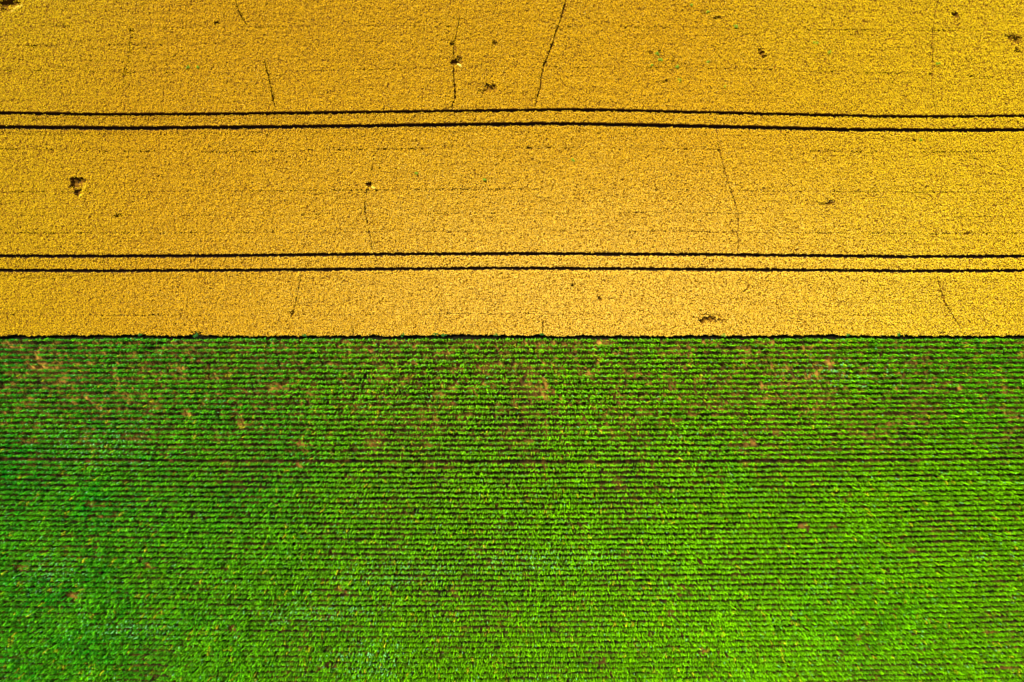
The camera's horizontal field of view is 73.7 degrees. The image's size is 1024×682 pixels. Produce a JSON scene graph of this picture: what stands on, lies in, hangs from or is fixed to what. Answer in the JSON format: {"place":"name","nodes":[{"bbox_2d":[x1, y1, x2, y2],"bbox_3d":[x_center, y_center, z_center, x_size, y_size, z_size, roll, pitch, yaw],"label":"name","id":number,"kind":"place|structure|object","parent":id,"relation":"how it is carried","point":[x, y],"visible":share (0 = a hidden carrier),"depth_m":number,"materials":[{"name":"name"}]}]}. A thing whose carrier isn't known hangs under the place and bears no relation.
{"place":"outdoors","nodes":[
{"label":"outdoors","id":0,"kind":"place"},
{"bbox_2d":[0,0,1023,336],"bbox_3d":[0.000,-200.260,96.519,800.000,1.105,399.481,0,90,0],"label":"wheat field","id":1,"kind":"structure","parent":0,"point":[610,190],"depth_m":96.45,"materials":[{"name":"yellow plant"}]},
{"bbox_2d":[0,5,1023,681],"bbox_3d":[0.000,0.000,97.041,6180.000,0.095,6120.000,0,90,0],"label":"ground","id":2,"kind":"structure","parent":0,"point":[476,339],"depth_m":97.04,"materials":[{"name":"green plant"}]},
{"bbox_2d":[0,647,1023,658],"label":"maize row","id":3,"kind":"object","parent":2,"relation":"on","point":[81,651],"visible":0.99,"depth_m":96.32,"materials":[{"name":"green plant"}]},
{"bbox_2d":[0,267,1023,272],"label":"wheel track","id":4,"kind":"structure","parent":2,"relation":"on","point":[520,268],"depth_m":97.00,"materials":[{"name":"soil"}]},
{"bbox_2d":[0,667,1023,679],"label":"maize row","id":5,"kind":"object","parent":2,"relation":"on","point":[486,676],"visible":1,"depth_m":96.32,"materials":[{"name":"green plant"}]},
{"bbox_2d":[0,252,1023,258],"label":"wheel track","id":6,"kind":"structure","parent":2,"relation":"on","point":[517,254],"depth_m":97.00,"materials":[{"name":"soil"}]},
{"bbox_2d":[0,641,1023,653],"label":"maize row","id":7,"kind":"object","parent":2,"relation":"on","point":[422,649],"visible":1,"depth_m":96.31,"materials":[{"name":"green plant"}]},
{"bbox_2d":[0,657,1023,669],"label":"maize row","id":8,"kind":"object","parent":2,"relation":"on","point":[475,666],"visible":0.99,"depth_m":96.32,"materials":[{"name":"green plant"}]},
{"bbox_2d":[0,636,1023,647],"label":"maize row","id":9,"kind":"object","parent":2,"relation":"on","point":[613,645],"visible":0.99,"depth_m":96.31,"materials":[{"name":"green plant"}]},
{"bbox_2d":[0,651,1023,663],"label":"maize row","id":10,"kind":"object","parent":2,"relation":"on","point":[506,660],"visible":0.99,"depth_m":96.31,"materials":[{"name":"green plant"}]},
{"bbox_2d":[0,626,1023,637],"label":"maize row","id":11,"kind":"object","parent":2,"relation":"on","point":[381,634],"visible":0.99,"depth_m":96.31,"materials":[{"name":"green plant"}]},
{"bbox_2d":[0,631,1023,642],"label":"maize row","id":12,"kind":"object","parent":2,"relation":"on","point":[447,639],"visible":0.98,"depth_m":96.32,"materials":[{"name":"green plant"}]},
{"bbox_2d":[0,123,1023,132],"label":"wheel track","id":13,"kind":"structure","parent":2,"relation":"on","point":[505,125],"depth_m":97.00,"materials":[{"name":"soil"}]},
{"bbox_2d":[0,606,1023,616],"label":"maize row","id":14,"kind":"object","parent":2,"relation":"on","point":[467,613],"visible":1,"depth_m":96.31,"materials":[{"name":"green plant"}]},
{"bbox_2d":[0,616,1023,626],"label":"maize row","id":15,"kind":"object","parent":2,"relation":"on","point":[522,623],"visible":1,"depth_m":96.32,"materials":[{"name":"green plant"}]},
{"bbox_2d":[0,611,1023,622],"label":"maize row","id":16,"kind":"object","parent":2,"relation":"on","point":[380,617],"visible":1,"depth_m":96.32,"materials":[{"name":"green plant"}]},
{"bbox_2d":[0,621,1023,632],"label":"maize row","id":17,"kind":"object","parent":2,"relation":"on","point":[628,629],"visible":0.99,"depth_m":96.31,"materials":[{"name":"green plant"}]},
{"bbox_2d":[0,590,1023,601],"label":"maize row","id":18,"kind":"object","parent":2,"relation":"on","point":[541,598],"visible":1,"depth_m":96.31,"materials":[{"name":"green plant"}]},
{"bbox_2d":[0,672,1023,681],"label":"maize row","id":19,"kind":"object","parent":2,"relation":"on","point":[256,679],"visible":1,"depth_m":96.36,"materials":[{"name":"green plant"}]},
{"bbox_2d":[0,601,1023,611],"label":"maize row","id":20,"kind":"object","parent":2,"relation":"on","point":[536,609],"visible":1,"depth_m":96.33,"materials":[{"name":"green plant"}]},
{"bbox_2d":[0,575,1023,585],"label":"maize row","id":21,"kind":"object","parent":2,"relation":"on","point":[329,582],"visible":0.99,"depth_m":96.33,"materials":[{"name":"green plant"}]},
{"bbox_2d":[0,596,1023,606],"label":"maize row","id":22,"kind":"object","parent":2,"relation":"on","point":[539,603],"visible":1,"depth_m":96.32,"materials":[{"name":"green plant"}]},
{"bbox_2d":[0,581,1023,590],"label":"maize row","id":23,"kind":"object","parent":2,"relation":"on","point":[366,587],"visible":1,"depth_m":96.33,"materials":[{"name":"green plant"}]},
{"bbox_2d":[0,555,1023,565],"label":"maize row","id":24,"kind":"object","parent":2,"relation":"on","point":[572,562],"visible":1,"depth_m":96.31,"materials":[{"name":"green plant"}]},
{"bbox_2d":[0,570,1023,580],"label":"maize row","id":25,"kind":"object","parent":2,"relation":"on","point":[517,578],"visible":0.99,"depth_m":96.33,"materials":[{"name":"green plant"}]},
{"bbox_2d":[0,534,1023,544],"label":"maize row","id":26,"kind":"object","parent":2,"relation":"on","point":[531,542],"visible":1,"depth_m":96.31,"materials":[{"name":"green plant"}]},
{"bbox_2d":[0,549,1023,560],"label":"maize row","id":27,"kind":"object","parent":2,"relation":"on","point":[526,557],"visible":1,"depth_m":96.32,"materials":[{"name":"green plant"}]},
{"bbox_2d":[0,559,1023,570],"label":"maize row","id":28,"kind":"object","parent":2,"relation":"on","point":[270,566],"visible":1,"depth_m":96.31,"materials":[{"name":"green plant"}]},
{"bbox_2d":[0,515,1023,523],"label":"maize row","id":29,"kind":"object","parent":2,"relation":"on","point":[683,521],"visible":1,"depth_m":96.29,"materials":[{"name":"green plant"}]},
{"bbox_2d":[0,540,1023,549],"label":"maize row","id":30,"kind":"object","parent":2,"relation":"on","point":[330,546],"visible":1,"depth_m":96.32,"materials":[{"name":"green plant"}]},
{"bbox_2d":[0,565,1023,575],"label":"maize row","id":31,"kind":"object","parent":2,"relation":"on","point":[542,572],"visible":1,"depth_m":96.33,"materials":[{"name":"green plant"}]},
{"bbox_2d":[0,529,1023,539],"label":"maize row","id":32,"kind":"object","parent":2,"relation":"on","point":[662,536],"visible":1,"depth_m":96.31,"materials":[{"name":"green plant"}]},
{"bbox_2d":[0,520,1023,529],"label":"maize row","id":33,"kind":"object","parent":2,"relation":"on","point":[446,527],"visible":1,"depth_m":96.30,"materials":[{"name":"green plant"}]},
{"bbox_2d":[0,505,1023,514],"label":"maize row","id":34,"kind":"object","parent":2,"relation":"on","point":[760,509],"visible":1,"depth_m":96.29,"materials":[{"name":"green plant"}]},
{"bbox_2d":[0,494,1023,503],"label":"maize row","id":35,"kind":"object","parent":2,"relation":"on","point":[664,500],"visible":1,"depth_m":96.30,"materials":[{"name":"green plant"}]},
{"bbox_2d":[0,510,1023,519],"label":"maize row","id":36,"kind":"object","parent":2,"relation":"on","point":[404,516],"visible":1,"depth_m":96.30,"materials":[{"name":"green plant"}]},
{"bbox_2d":[0,490,1023,498],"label":"maize row","id":37,"kind":"object","parent":2,"relation":"on","point":[156,494],"visible":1,"depth_m":96.28,"materials":[{"name":"green plant"}]},
{"bbox_2d":[0,499,1023,508],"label":"maize row","id":38,"kind":"object","parent":2,"relation":"on","point":[564,506],"visible":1,"depth_m":96.30,"materials":[{"name":"green plant"}]},
{"bbox_2d":[0,525,1023,534],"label":"maize row","id":39,"kind":"object","parent":2,"relation":"on","point":[558,531],"visible":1,"depth_m":96.31,"materials":[{"name":"green plant"}]},
{"bbox_2d":[0,484,1023,493],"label":"maize row","id":40,"kind":"object","parent":2,"relation":"on","point":[697,490],"visible":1,"depth_m":96.30,"materials":[{"name":"green plant"}]},
{"bbox_2d":[0,479,1023,488],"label":"maize row","id":41,"kind":"object","parent":2,"relation":"on","point":[684,484],"visible":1,"depth_m":96.31,"materials":[{"name":"green plant"}]},
{"bbox_2d":[0,469,1023,477],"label":"maize row","id":42,"kind":"object","parent":2,"relation":"on","point":[857,473],"visible":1,"depth_m":96.30,"materials":[{"name":"green plant"}]},
{"bbox_2d":[0,459,1023,467],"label":"maize row","id":43,"kind":"object","parent":2,"relation":"on","point":[660,464],"visible":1,"depth_m":96.31,"materials":[{"name":"green plant"}]},
{"bbox_2d":[0,464,1023,472],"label":"maize row","id":44,"kind":"object","parent":2,"relation":"on","point":[489,469],"visible":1,"depth_m":96.29,"materials":[{"name":"green plant"}]},
{"bbox_2d":[0,453,1023,460],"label":"maize row","id":45,"kind":"object","parent":2,"relation":"on","point":[210,457],"visible":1,"depth_m":96.31,"materials":[{"name":"green plant"}]},
{"bbox_2d":[0,448,1023,455],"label":"maize row","id":46,"kind":"object","parent":2,"relation":"on","point":[67,451],"visible":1,"depth_m":96.32,"materials":[{"name":"green plant"}]},
{"bbox_2d":[0,443,1023,450],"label":"maize row","id":47,"kind":"object","parent":2,"relation":"on","point":[556,447],"visible":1,"depth_m":96.33,"materials":[{"name":"green plant"}]},
{"bbox_2d":[0,109,1023,118],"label":"wheel track","id":48,"kind":"structure","parent":2,"relation":"on","point":[484,111],"depth_m":97.00,"materials":[{"name":"soil"}]},
{"bbox_2d":[0,428,1023,435],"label":"maize row","id":49,"kind":"object","parent":2,"relation":"on","point":[572,432],"visible":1,"depth_m":96.34,"materials":[{"name":"green plant"}]},
{"bbox_2d":[0,433,1023,440],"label":"maize row","id":50,"kind":"object","parent":2,"relation":"on","point":[576,437],"visible":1,"depth_m":96.33,"materials":[{"name":"green plant"}]},
{"bbox_2d":[0,402,1023,409],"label":"maize row","id":51,"kind":"object","parent":2,"relation":"on","point":[170,406],"visible":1,"depth_m":96.33,"materials":[{"name":"green plant"}]},
{"bbox_2d":[0,412,1023,420],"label":"maize row","id":52,"kind":"object","parent":2,"relation":"on","point":[684,416],"visible":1,"depth_m":96.33,"materials":[{"name":"green plant"}]},
{"bbox_2d":[0,422,1023,429],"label":"maize row","id":53,"kind":"object","parent":2,"relation":"on","point":[590,427],"visible":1,"depth_m":96.34,"materials":[{"name":"green plant"}]},
{"bbox_2d":[0,352,1023,358],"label":"maize row","id":54,"kind":"object","parent":2,"relation":"on","point":[218,355],"visible":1,"depth_m":96.32,"materials":[{"name":"green plant"}]},
{"bbox_2d":[0,377,1023,383],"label":"maize row","id":55,"kind":"object","parent":2,"relation":"on","point":[335,381],"visible":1,"depth_m":96.34,"materials":[{"name":"green plant"}]},
{"bbox_2d":[0,407,1023,414],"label":"maize row","id":56,"kind":"object","parent":2,"relation":"on","point":[345,411],"visible":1,"depth_m":96.33,"materials":[{"name":"green plant"}]},
{"bbox_2d":[0,387,1023,394],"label":"maize row","id":57,"kind":"object","parent":2,"relation":"on","point":[385,391],"visible":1,"depth_m":96.31,"materials":[{"name":"green plant"}]},
{"bbox_2d":[0,358,1023,363],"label":"maize row","id":58,"kind":"object","parent":2,"relation":"on","point":[270,360],"visible":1,"depth_m":96.32,"materials":[{"name":"green plant"}]},
{"bbox_2d":[0,373,1023,379],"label":"maize row","id":59,"kind":"object","parent":2,"relation":"on","point":[285,376],"visible":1,"depth_m":96.33,"materials":[{"name":"green plant"}]},
{"bbox_2d":[0,347,1023,353],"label":"maize row","id":60,"kind":"object","parent":2,"relation":"on","point":[865,350],"visible":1,"depth_m":96.32,"materials":[{"name":"green plant"}]},
{"bbox_2d":[0,383,1023,389],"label":"maize row","id":61,"kind":"object","parent":2,"relation":"on","point":[985,385],"visible":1,"depth_m":96.34,"materials":[{"name":"green plant"}]},
{"bbox_2d":[0,662,1023,674],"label":"maize row","id":62,"kind":"object","parent":2,"relation":"on","point":[334,670],"visible":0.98,"depth_m":96.33,"materials":[{"name":"green plant"}]},
{"bbox_2d":[0,586,1023,595],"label":"maize row","id":63,"kind":"object","parent":2,"relation":"on","point":[389,592],"visible":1,"depth_m":96.33,"materials":[{"name":"green plant"}]},
{"bbox_2d":[0,545,1023,555],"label":"maize row","id":64,"kind":"object","parent":2,"relation":"on","point":[683,551],"visible":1,"depth_m":96.32,"materials":[{"name":"green plant"}]},
{"bbox_2d":[0,474,1023,483],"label":"maize row","id":65,"kind":"object","parent":2,"relation":"on","point":[740,479],"visible":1,"depth_m":96.31,"materials":[{"name":"green plant"}]},
{"bbox_2d":[0,438,1023,445],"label":"maize row","id":66,"kind":"object","parent":2,"relation":"on","point":[689,442],"visible":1,"depth_m":96.35,"materials":[{"name":"green plant"}]},
{"bbox_2d":[0,418,1023,424],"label":"maize row","id":67,"kind":"object","parent":2,"relation":"on","point":[694,422],"visible":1,"depth_m":96.33,"materials":[{"name":"green plant"}]},
{"bbox_2d":[0,393,1023,399],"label":"maize row","id":68,"kind":"object","parent":2,"relation":"on","point":[533,397],"visible":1,"depth_m":96.31,"materials":[{"name":"green plant"}]},
{"bbox_2d":[0,398,1023,404],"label":"maize row","id":69,"kind":"object","parent":2,"relation":"on","point":[975,400],"visible":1,"depth_m":96.33,"materials":[{"name":"green plant"}]},
{"bbox_2d":[0,342,1023,348],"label":"maize row","id":70,"kind":"object","parent":2,"relation":"on","point":[302,345],"visible":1,"depth_m":96.32,"materials":[{"name":"green plant"}]},
{"bbox_2d":[0,362,1023,368],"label":"maize row","id":71,"kind":"object","parent":2,"relation":"on","point":[555,365],"visible":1,"depth_m":96.32,"materials":[{"name":"green plant"}]},
{"bbox_2d":[0,337,1023,343],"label":"maize row","id":72,"kind":"object","parent":2,"relation":"on","point":[640,340],"visible":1,"depth_m":96.33,"materials":[{"name":"green plant"}]},
{"bbox_2d":[0,677,1023,681],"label":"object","id":73,"kind":"object","parent":2,"relation":"on","point":[954,680],"visible":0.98,"depth_m":96.53,"materials":[{"name":"green plant"}]},
{"bbox_2d":[1,367,1023,373],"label":"maize row","id":74,"kind":"object","parent":2,"relation":"on","point":[950,370],"visible":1,"depth_m":96.32,"materials":[{"name":"green plant"}]}
]}

